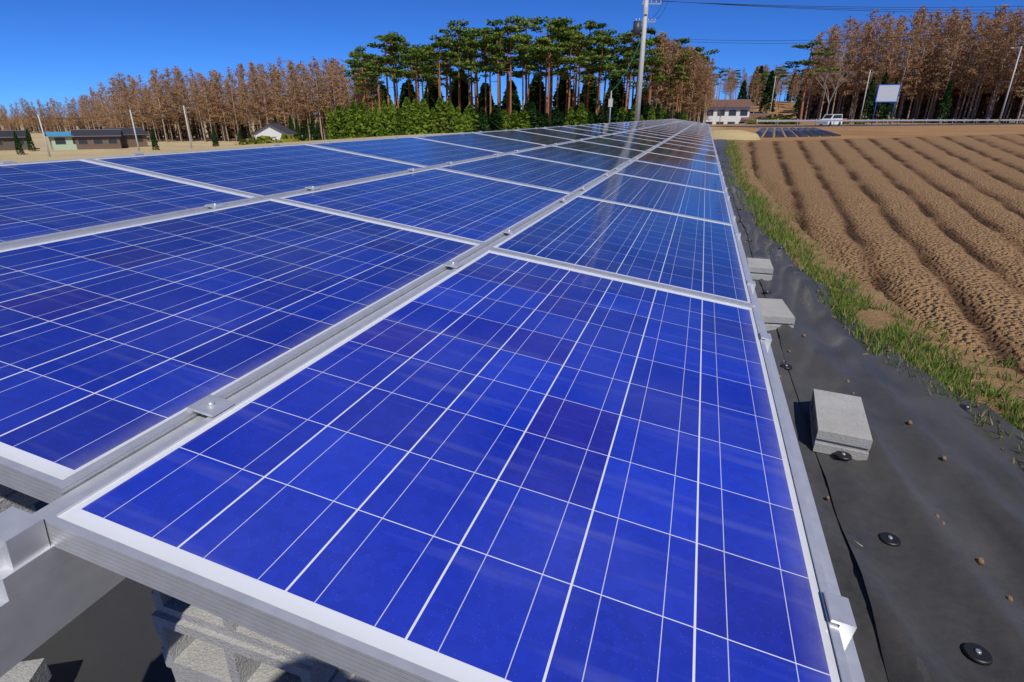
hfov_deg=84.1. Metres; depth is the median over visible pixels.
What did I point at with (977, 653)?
sheet pins
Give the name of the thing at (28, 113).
larch tree
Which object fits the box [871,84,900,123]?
billboard
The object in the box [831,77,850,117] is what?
thicket tree
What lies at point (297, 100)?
larch tree
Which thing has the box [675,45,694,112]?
larch tree
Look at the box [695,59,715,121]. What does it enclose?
larch tree
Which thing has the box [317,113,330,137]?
thicket tree
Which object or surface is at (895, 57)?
larch tree
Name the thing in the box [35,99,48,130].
larch tree
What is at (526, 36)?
pine tree
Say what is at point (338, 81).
larch tree
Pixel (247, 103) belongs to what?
larch tree
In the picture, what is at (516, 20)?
pine tree
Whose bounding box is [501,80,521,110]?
pine thicket tree
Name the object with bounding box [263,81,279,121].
larch tree
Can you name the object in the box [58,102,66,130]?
larch tree
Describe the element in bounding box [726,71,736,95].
larch tree
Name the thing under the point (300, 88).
larch tree
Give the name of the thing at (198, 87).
larch tree
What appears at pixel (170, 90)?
larch tree
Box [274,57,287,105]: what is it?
larch tree
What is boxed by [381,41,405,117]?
pine tree
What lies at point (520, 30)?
pine tree
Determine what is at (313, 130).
cedar tree
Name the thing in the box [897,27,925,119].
larch tree
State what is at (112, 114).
larch tree
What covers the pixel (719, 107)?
bare tree
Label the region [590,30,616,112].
pine tree
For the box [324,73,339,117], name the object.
larch tree
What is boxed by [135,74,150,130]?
larch tree
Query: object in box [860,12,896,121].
larch tree
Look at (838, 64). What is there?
larch tree
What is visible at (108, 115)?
larch tree
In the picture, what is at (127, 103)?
larch tree
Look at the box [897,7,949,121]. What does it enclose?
larch tree
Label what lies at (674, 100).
larch tree
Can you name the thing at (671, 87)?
larch tree
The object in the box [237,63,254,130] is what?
larch tree
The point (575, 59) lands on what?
pine tree
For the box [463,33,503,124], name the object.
pine tree
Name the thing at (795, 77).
larch tree
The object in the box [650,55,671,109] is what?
larch tree
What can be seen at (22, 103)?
larch tree
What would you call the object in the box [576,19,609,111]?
pine tree
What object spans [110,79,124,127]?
larch tree
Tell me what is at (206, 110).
larch tree
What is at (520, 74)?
pine tree
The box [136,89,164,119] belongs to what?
larch tree
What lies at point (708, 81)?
larch tree
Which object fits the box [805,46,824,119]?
larch tree
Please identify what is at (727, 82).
larch tree
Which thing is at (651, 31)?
pine tree
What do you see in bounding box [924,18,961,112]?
larch tree
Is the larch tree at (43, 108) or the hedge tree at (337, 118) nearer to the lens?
the hedge tree at (337, 118)
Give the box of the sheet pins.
[718,154,992,665]
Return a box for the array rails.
[0,119,864,681]
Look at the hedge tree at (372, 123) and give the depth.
101.01 m
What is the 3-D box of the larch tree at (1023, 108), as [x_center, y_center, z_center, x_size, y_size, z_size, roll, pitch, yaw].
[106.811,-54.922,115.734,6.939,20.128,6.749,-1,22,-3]
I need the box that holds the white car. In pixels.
[818,114,842,125]
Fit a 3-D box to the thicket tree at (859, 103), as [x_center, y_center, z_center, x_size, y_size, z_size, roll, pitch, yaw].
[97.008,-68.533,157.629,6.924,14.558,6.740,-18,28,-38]
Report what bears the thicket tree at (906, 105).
on the ground at (40, 153)
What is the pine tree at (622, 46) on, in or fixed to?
on the ground at (40, 153)
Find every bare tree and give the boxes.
[714,100,730,123]
[812,65,855,113]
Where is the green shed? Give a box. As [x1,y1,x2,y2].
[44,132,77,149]
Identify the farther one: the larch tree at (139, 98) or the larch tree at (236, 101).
the larch tree at (236, 101)
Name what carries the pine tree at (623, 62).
on the ground at (40, 153)
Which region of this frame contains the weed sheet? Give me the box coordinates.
[20,139,932,681]
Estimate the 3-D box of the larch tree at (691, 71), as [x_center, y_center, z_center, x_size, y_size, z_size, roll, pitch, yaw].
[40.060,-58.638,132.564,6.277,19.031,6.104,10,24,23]
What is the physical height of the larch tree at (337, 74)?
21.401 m
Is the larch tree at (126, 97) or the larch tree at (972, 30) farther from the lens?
the larch tree at (126, 97)
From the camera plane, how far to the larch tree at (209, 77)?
161.57 m
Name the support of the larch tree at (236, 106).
on the ground at (40, 153)
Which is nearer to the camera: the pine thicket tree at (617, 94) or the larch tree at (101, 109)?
the pine thicket tree at (617, 94)
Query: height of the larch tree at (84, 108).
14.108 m
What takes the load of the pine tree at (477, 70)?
on the ground at (40, 153)
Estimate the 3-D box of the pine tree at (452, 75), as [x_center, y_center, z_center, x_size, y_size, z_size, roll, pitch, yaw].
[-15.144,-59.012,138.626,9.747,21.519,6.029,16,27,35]
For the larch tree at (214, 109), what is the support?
on the ground at (40, 153)
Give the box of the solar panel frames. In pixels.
[0,119,851,681]
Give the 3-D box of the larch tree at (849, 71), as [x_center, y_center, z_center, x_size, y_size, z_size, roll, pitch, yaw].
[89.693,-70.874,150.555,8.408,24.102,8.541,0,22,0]
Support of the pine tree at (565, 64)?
on the ground at (40, 153)
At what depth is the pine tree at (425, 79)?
135.30 m
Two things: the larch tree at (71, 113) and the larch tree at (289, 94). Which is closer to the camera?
the larch tree at (289, 94)
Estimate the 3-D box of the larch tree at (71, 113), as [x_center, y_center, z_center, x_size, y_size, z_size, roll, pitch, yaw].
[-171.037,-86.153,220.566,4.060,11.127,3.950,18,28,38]
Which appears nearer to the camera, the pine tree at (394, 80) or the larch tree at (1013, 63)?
the larch tree at (1013, 63)
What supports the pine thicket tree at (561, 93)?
on the ground at (40, 153)
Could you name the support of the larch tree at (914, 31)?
on the ground at (40, 153)
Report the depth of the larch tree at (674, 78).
135.30 m
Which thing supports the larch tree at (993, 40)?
on the ground at (40, 153)
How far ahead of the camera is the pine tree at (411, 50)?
127.33 m
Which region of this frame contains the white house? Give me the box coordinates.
[698,99,773,123]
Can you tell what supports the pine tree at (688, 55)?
on the ground at (40, 153)
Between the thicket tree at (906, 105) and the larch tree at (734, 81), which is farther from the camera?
the larch tree at (734, 81)
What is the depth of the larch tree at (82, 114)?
220.22 m
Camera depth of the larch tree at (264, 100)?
152.07 m
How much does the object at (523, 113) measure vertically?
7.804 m
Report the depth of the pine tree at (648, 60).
128.20 m
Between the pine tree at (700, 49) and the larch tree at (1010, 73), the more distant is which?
the pine tree at (700, 49)
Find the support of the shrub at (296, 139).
on the ground at (40, 153)
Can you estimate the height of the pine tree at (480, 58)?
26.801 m
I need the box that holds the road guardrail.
[756,119,1023,126]
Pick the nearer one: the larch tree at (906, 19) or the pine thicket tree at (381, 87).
the larch tree at (906, 19)
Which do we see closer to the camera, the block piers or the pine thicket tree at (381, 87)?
the block piers
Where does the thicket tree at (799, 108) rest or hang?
on the ground at (40, 153)
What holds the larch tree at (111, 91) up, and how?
on the ground at (40, 153)
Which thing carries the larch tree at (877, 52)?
on the ground at (40, 153)
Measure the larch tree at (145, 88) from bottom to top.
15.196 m
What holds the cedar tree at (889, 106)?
on the ground at (40, 153)
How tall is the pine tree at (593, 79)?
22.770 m
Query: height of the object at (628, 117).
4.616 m
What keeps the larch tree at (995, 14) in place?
on the ground at (40, 153)
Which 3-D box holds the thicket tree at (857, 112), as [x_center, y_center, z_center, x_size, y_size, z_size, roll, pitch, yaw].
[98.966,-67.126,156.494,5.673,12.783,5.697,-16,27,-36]
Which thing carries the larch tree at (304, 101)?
on the ground at (40, 153)
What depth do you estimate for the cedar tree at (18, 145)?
104.55 m
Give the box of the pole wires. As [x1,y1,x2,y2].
[39,107,182,118]
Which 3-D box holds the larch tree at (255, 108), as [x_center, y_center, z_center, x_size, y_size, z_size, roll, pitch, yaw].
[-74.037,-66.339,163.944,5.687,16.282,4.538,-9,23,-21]
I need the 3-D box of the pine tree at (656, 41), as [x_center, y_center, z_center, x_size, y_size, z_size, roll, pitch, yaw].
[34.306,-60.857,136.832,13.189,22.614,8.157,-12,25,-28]
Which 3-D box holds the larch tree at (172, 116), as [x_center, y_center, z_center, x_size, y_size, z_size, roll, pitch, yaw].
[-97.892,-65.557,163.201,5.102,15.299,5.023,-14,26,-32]
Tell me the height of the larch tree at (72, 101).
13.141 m
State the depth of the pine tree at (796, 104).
252.10 m
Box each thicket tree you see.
[137,113,150,136]
[150,122,161,138]
[161,108,174,138]
[177,107,193,138]
[191,119,203,138]
[206,111,221,138]
[220,104,234,138]
[239,118,248,138]
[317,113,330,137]
[379,84,390,95]
[380,91,390,124]
[399,82,405,104]
[399,88,412,109]
[400,81,414,101]
[424,73,444,101]
[424,80,442,119]
[452,69,474,115]
[478,83,493,119]
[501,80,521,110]
[501,82,521,112]
[527,73,544,126]
[552,71,576,118]
[579,75,605,120]
[602,71,630,117]
[630,92,643,115]
[795,99,803,119]
[797,95,816,119]
[812,84,834,119]
[812,93,825,118]
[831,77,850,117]
[844,66,866,121]
[856,82,879,119]
[895,82,912,119]
[908,77,936,121]
[927,90,943,121]
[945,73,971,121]
[962,84,987,121]
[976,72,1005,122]
[996,82,1020,122]
[1007,91,1023,122]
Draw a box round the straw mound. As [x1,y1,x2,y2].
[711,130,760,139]
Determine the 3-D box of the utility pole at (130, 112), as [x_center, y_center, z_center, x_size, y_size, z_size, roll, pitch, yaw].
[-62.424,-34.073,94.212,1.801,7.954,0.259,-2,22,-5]
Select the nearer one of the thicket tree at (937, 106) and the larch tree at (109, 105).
the thicket tree at (937, 106)
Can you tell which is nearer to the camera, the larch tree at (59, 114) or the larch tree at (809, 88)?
the larch tree at (809, 88)
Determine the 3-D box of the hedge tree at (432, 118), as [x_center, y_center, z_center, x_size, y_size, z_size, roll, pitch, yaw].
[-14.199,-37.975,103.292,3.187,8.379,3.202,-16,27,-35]
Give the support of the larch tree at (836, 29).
on the ground at (40, 153)
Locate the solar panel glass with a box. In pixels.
[0,119,840,681]
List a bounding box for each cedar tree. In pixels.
[13,131,24,154]
[25,128,35,150]
[151,128,159,149]
[211,125,218,146]
[238,130,241,143]
[288,115,294,135]
[294,118,302,140]
[302,119,309,140]
[310,117,317,140]
[315,122,321,139]
[758,70,776,112]
[858,76,875,122]
[868,72,888,122]
[882,80,897,122]
[935,80,952,122]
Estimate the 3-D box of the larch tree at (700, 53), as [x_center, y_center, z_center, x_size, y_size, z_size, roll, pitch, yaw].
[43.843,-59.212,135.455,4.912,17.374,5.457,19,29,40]
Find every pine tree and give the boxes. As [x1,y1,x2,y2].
[342,51,377,105]
[344,46,377,101]
[353,76,377,108]
[354,64,376,107]
[359,53,393,110]
[359,59,384,110]
[364,63,384,105]
[366,34,403,105]
[371,31,417,107]
[377,53,404,111]
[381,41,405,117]
[389,36,410,102]
[393,47,435,99]
[394,46,435,97]
[399,51,429,101]
[403,43,436,103]
[405,61,435,123]
[407,52,441,97]
[419,40,457,125]
[423,35,448,97]
[427,19,477,123]
[429,37,460,106]
[432,56,465,83]
[433,32,461,101]
[434,50,462,125]
[448,36,484,104]
[452,27,480,105]
[455,39,488,109]
[460,27,494,111]
[462,36,486,88]
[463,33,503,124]
[475,19,529,106]
[477,33,505,114]
[479,46,513,110]
[483,48,536,117]
[490,23,528,114]
[494,26,524,109]
[503,15,548,89]
[504,51,547,102]
[508,33,541,104]
[509,45,538,108]
[523,59,561,109]
[525,23,570,112]
[531,36,568,115]
[535,23,583,106]
[540,36,573,120]
[541,17,578,116]
[543,38,602,106]
[547,37,587,122]
[548,30,591,108]
[553,29,598,108]
[562,32,604,104]
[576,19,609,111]
[576,42,619,114]
[580,68,597,107]
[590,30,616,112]
[593,52,613,81]
[598,41,624,107]
[601,29,622,116]
[604,27,650,111]
[609,50,648,110]
[611,37,636,106]
[613,48,653,100]
[621,41,646,110]
[622,31,659,102]
[632,62,663,96]
[633,36,676,112]
[636,27,657,111]
[636,55,669,103]
[644,50,665,102]
[665,71,689,112]
[669,48,705,108]
[672,37,691,72]
[673,53,691,110]
[692,46,710,68]
[696,49,719,121]
[712,68,732,96]
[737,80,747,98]
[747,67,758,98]
[749,65,764,104]
[752,71,777,110]
[754,73,765,105]
[774,68,787,102]
[778,71,790,108]
[783,40,839,124]
[784,72,797,102]
[792,81,804,113]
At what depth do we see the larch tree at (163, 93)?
154.89 m
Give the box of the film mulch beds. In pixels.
[756,127,840,137]
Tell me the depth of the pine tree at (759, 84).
304.15 m
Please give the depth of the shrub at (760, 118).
104.19 m
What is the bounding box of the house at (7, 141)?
[0,130,30,150]
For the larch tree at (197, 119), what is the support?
on the ground at (40, 153)
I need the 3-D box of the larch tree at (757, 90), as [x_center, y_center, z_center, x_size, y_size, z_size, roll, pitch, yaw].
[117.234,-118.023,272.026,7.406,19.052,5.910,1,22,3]
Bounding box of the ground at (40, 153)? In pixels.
[0,101,1023,163]
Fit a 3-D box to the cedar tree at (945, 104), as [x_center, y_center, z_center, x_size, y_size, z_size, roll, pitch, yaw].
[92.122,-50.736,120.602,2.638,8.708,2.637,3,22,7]
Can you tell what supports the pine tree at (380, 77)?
on the ground at (40, 153)
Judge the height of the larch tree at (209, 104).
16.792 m
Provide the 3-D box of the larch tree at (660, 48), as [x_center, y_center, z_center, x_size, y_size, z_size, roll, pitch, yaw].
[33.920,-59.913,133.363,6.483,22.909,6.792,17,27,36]
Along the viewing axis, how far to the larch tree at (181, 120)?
157.31 m
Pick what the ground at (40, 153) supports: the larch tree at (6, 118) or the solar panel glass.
the larch tree at (6, 118)
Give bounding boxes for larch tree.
[2,105,12,128]
[3,112,11,129]
[8,103,18,127]
[13,102,27,129]
[18,98,32,131]
[20,110,28,127]
[24,101,34,132]
[31,101,40,132]
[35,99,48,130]
[38,107,46,131]
[45,102,57,129]
[48,99,58,131]
[49,98,62,131]
[53,100,65,131]
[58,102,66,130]
[62,105,74,131]
[66,104,77,128]
[66,104,77,128]
[67,99,81,128]
[72,97,83,128]
[77,95,90,128]
[77,101,88,126]
[77,106,89,128]
[81,95,94,128]
[88,90,99,126]
[88,99,99,127]
[89,99,103,128]
[94,93,103,126]
[94,102,102,128]
[96,81,112,127]
[96,90,106,126]
[99,99,110,125]
[102,90,120,127]
[104,76,125,126]
[105,99,115,127]
[107,87,123,127]
[107,95,122,127]
[109,94,131,126]
[110,72,142,127]
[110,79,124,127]
[114,82,131,127]
[114,93,129,127]
[118,78,142,127]
[119,80,133,121]
[120,91,141,126]
[124,77,148,140]
[127,79,153,129]
[127,98,144,128]
[129,84,141,128]
[134,84,154,140]
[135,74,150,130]
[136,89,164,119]
[142,91,162,140]
[143,84,161,136]
[146,68,170,139]
[146,89,164,141]
[147,70,173,123]
[149,72,169,141]
[149,79,163,139]
[150,76,172,140]
[155,79,177,141]
[162,68,189,140]
[163,85,176,140]
[164,69,183,141]
[164,84,180,139]
[167,87,189,141]
[168,65,194,138]
[171,69,195,141]
[171,73,190,139]
[175,73,195,140]
[179,91,194,139]
[180,74,203,139]
[186,68,209,141]
[189,75,210,139]
[189,84,206,140]
[190,81,208,140]
[192,72,209,138]
[197,73,211,138]
[197,76,221,139]
[199,74,211,135]
[199,81,214,125]
[202,78,225,135]
[203,80,225,139]
[206,71,229,140]
[207,81,228,141]
[209,71,225,138]
[210,70,234,141]
[214,84,234,140]
[220,81,243,140]
[222,74,246,130]
[224,80,242,140]
[225,67,249,138]
[230,76,244,138]
[234,63,256,137]
[235,70,258,132]
[235,86,247,137]
[236,71,248,137]
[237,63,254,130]
[237,63,254,138]
[241,64,271,127]
[246,80,262,129]
[247,61,269,127]
[248,75,266,128]
[249,64,277,123]
[252,63,282,123]
[257,64,273,122]
[258,75,275,122]
[261,72,287,122]
[262,63,281,121]
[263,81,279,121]
[269,69,287,124]
[271,68,297,125]
[271,71,289,122]
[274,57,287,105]
[275,70,300,123]
[280,77,305,127]
[284,59,305,114]
[284,62,310,138]
[284,64,305,118]
[285,60,307,130]
[292,63,315,137]
[293,60,316,138]
[293,64,320,135]
[304,75,322,119]
[305,62,323,139]
[307,56,332,139]
[308,78,326,131]
[309,65,331,139]
[313,74,326,138]
[316,58,340,108]
[321,62,347,121]
[322,65,339,114]
[324,58,338,102]
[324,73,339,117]
[328,59,352,110]
[333,65,350,109]
[338,74,350,108]
[339,77,349,109]
[347,64,358,106]
[347,68,360,102]
[352,74,370,107]
[355,69,373,108]
[367,76,384,110]
[640,33,665,111]
[643,31,668,108]
[644,34,661,104]
[646,32,670,94]
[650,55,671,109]
[652,42,674,106]
[653,38,683,111]
[660,49,680,114]
[663,52,684,118]
[663,60,682,118]
[668,44,695,111]
[670,49,686,118]
[671,57,689,111]
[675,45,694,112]
[682,74,694,116]
[683,55,700,117]
[684,54,704,120]
[685,50,699,116]
[687,64,713,121]
[687,75,701,121]
[689,52,704,121]
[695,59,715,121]
[697,66,715,122]
[701,58,718,122]
[702,77,713,122]
[712,74,720,97]
[721,67,732,97]
[721,69,732,98]
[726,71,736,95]
[730,72,738,98]
[748,73,758,96]
[748,73,763,112]
[775,65,787,103]
[780,71,792,99]
[787,76,797,103]
[788,74,797,106]
[791,74,802,103]
[796,34,825,119]
[797,31,826,113]
[797,57,821,108]
[799,35,823,119]
[802,27,843,113]
[803,47,821,115]
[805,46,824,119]
[806,24,842,119]
[806,40,844,118]
[812,25,840,119]
[813,32,847,119]
[821,15,859,113]
[828,34,854,113]
[832,19,863,113]
[832,22,862,113]
[832,35,857,113]
[840,19,877,121]
[840,21,874,119]
[841,8,881,115]
[843,21,879,121]
[849,29,878,118]
[856,18,887,116]
[858,15,888,117]
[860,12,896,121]
[863,16,906,122]
[863,20,896,121]
[864,31,893,93]
[875,14,907,92]
[876,23,908,121]
[876,31,903,119]
[883,16,909,81]
[884,12,926,122]
[890,10,919,121]
[891,5,929,121]
[894,8,929,106]
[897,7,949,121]
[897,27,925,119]
[899,13,928,121]
[900,14,936,122]
[901,20,944,121]
[905,25,947,122]
[909,15,963,122]
[912,14,942,122]
[912,20,943,119]
[917,15,960,122]
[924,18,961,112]
[925,7,959,121]
[927,10,967,122]
[928,14,962,122]
[930,19,969,122]
[934,7,973,122]
[940,17,972,93]
[942,13,980,122]
[945,10,991,118]
[952,14,993,122]
[953,12,985,122]
[954,5,1009,122]
[954,17,984,122]
[954,19,999,122]
[956,18,1013,122]
[958,13,1018,105]
[963,4,1012,122]
[969,12,1005,122]
[977,25,1022,121]
[979,21,1013,122]
[981,7,1023,122]
[982,21,1023,121]
[984,17,1023,122]
[986,9,1023,113]
[988,15,1022,122]
[993,18,1023,117]
[998,34,1023,122]
[1000,38,1023,122]
[1002,54,1023,123]
[1004,71,1023,122]
[1006,48,1023,122]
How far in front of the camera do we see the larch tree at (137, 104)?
162.07 m
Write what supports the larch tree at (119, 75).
on the ground at (40, 153)
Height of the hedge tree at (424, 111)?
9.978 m
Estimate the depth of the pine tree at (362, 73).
134.04 m
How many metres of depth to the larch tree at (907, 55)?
146.21 m
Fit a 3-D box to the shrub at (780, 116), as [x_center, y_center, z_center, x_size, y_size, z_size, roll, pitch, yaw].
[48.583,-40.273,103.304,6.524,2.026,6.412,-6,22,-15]
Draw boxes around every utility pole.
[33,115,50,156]
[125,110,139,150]
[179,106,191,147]
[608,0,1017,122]
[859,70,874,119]
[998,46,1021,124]
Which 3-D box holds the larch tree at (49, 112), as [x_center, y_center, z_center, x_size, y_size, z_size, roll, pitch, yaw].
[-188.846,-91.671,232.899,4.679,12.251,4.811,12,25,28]
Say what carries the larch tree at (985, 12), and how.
on the ground at (40, 153)
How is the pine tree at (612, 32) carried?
on the ground at (40, 153)
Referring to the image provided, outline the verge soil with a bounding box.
[727,140,1023,425]
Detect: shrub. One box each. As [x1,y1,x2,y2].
[234,136,276,144]
[249,134,294,143]
[275,136,310,142]
[746,119,758,123]
[754,116,773,123]
[765,114,796,123]
[854,119,864,123]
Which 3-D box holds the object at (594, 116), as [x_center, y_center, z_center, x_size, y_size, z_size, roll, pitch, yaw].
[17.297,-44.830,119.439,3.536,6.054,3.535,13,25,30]
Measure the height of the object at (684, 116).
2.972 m
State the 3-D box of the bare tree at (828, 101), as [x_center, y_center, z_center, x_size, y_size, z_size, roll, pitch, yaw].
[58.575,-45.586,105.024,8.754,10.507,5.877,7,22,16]
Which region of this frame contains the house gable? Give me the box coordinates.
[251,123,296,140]
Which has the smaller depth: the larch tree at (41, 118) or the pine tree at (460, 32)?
the pine tree at (460, 32)
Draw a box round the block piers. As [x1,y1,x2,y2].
[0,484,370,681]
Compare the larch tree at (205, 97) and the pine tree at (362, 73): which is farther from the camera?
the larch tree at (205, 97)
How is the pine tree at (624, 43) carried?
on the ground at (40, 153)
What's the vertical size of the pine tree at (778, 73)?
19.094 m
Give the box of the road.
[712,123,1023,126]
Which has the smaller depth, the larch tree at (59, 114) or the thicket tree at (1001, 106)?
the thicket tree at (1001, 106)
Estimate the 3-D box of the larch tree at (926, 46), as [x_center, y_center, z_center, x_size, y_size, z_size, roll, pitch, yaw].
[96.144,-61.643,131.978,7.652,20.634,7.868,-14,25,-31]
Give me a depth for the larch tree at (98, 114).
189.62 m
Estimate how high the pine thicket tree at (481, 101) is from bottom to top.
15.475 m
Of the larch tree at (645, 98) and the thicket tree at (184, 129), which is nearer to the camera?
the larch tree at (645, 98)
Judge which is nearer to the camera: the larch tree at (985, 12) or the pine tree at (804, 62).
the pine tree at (804, 62)
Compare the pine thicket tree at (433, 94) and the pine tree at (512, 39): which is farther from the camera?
the pine thicket tree at (433, 94)
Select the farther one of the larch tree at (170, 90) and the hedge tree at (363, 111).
the larch tree at (170, 90)
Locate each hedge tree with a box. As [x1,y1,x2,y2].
[325,107,338,139]
[331,104,347,138]
[341,106,356,138]
[348,100,365,137]
[358,101,370,137]
[364,108,379,136]
[372,103,383,136]
[379,100,391,135]
[385,99,396,135]
[392,107,406,135]
[400,96,415,134]
[407,98,424,134]
[417,98,432,133]
[428,107,439,133]
[433,97,451,133]
[443,100,458,132]
[452,107,463,132]
[463,107,472,131]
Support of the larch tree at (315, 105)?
on the ground at (40, 153)
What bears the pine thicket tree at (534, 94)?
on the ground at (40, 153)
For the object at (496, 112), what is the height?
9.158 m
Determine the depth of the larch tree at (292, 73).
155.96 m
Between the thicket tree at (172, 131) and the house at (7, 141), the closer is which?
the house at (7, 141)
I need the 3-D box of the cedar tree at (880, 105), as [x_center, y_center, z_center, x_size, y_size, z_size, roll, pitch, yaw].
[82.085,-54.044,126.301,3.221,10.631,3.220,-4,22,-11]
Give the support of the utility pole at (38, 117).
on the ground at (40, 153)
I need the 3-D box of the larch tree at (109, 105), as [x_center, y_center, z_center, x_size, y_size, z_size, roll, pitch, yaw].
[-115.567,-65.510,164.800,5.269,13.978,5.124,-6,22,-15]
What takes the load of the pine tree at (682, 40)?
on the ground at (40, 153)
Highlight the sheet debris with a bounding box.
[729,184,1012,601]
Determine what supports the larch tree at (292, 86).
on the ground at (40, 153)
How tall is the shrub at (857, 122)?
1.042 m
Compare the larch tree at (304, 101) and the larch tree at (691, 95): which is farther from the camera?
the larch tree at (304, 101)
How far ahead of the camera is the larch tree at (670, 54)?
130.49 m
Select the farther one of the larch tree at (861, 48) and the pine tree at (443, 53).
the larch tree at (861, 48)
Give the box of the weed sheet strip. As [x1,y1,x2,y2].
[717,146,1023,681]
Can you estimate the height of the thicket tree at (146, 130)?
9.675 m
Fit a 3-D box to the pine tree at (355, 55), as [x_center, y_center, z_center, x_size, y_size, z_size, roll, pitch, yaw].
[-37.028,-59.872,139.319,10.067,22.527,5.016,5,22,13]
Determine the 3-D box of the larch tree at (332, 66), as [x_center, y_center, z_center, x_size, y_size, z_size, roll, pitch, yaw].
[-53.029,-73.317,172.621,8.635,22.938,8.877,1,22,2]
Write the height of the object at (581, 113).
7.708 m
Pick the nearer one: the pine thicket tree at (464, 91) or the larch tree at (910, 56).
the larch tree at (910, 56)
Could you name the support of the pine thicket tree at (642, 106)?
on the ground at (40, 153)
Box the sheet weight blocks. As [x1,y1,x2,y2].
[0,258,872,681]
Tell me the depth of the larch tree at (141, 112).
157.35 m
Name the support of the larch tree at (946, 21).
on the ground at (40, 153)
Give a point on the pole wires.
(115, 114)
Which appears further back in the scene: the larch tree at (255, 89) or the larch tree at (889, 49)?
the larch tree at (255, 89)
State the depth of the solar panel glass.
1.10 m
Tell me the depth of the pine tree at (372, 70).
155.82 m
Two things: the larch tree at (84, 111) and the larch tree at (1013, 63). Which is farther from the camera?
the larch tree at (84, 111)
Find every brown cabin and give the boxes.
[71,129,122,149]
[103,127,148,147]
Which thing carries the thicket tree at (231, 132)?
on the ground at (40, 153)
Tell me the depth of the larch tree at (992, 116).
135.66 m
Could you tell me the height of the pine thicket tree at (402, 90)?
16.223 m
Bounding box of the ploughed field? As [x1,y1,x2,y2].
[746,134,1023,376]
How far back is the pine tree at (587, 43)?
121.26 m
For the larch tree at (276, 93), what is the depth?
166.48 m
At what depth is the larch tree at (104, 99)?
173.51 m
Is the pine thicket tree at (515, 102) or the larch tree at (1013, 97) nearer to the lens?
the larch tree at (1013, 97)
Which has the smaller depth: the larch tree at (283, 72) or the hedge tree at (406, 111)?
the hedge tree at (406, 111)
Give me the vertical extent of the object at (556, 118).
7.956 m
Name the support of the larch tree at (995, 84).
on the ground at (40, 153)
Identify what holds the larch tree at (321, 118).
on the ground at (40, 153)
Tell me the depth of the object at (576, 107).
113.63 m
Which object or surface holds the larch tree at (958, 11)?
on the ground at (40, 153)
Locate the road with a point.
(867, 125)
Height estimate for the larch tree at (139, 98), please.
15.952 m
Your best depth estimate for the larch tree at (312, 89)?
164.74 m
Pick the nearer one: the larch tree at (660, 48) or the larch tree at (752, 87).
the larch tree at (660, 48)
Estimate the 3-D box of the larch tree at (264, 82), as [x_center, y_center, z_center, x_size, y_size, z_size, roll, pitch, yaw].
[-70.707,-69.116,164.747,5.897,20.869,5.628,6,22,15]
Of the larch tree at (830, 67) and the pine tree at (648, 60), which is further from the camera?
the larch tree at (830, 67)
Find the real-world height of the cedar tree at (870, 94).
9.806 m
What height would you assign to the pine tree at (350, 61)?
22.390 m
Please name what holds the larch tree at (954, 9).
on the ground at (40, 153)
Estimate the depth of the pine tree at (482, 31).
135.15 m
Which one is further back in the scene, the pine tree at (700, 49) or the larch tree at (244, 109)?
the larch tree at (244, 109)
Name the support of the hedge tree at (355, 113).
on the ground at (40, 153)
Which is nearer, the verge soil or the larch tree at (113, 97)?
the verge soil
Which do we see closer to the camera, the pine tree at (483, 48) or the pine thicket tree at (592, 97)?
the pine tree at (483, 48)
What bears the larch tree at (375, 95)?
on the ground at (40, 153)
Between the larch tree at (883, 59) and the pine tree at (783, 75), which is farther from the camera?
the pine tree at (783, 75)
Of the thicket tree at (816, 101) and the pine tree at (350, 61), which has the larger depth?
the thicket tree at (816, 101)
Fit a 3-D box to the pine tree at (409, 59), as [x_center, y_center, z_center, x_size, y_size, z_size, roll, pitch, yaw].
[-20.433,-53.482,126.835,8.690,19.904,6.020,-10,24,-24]

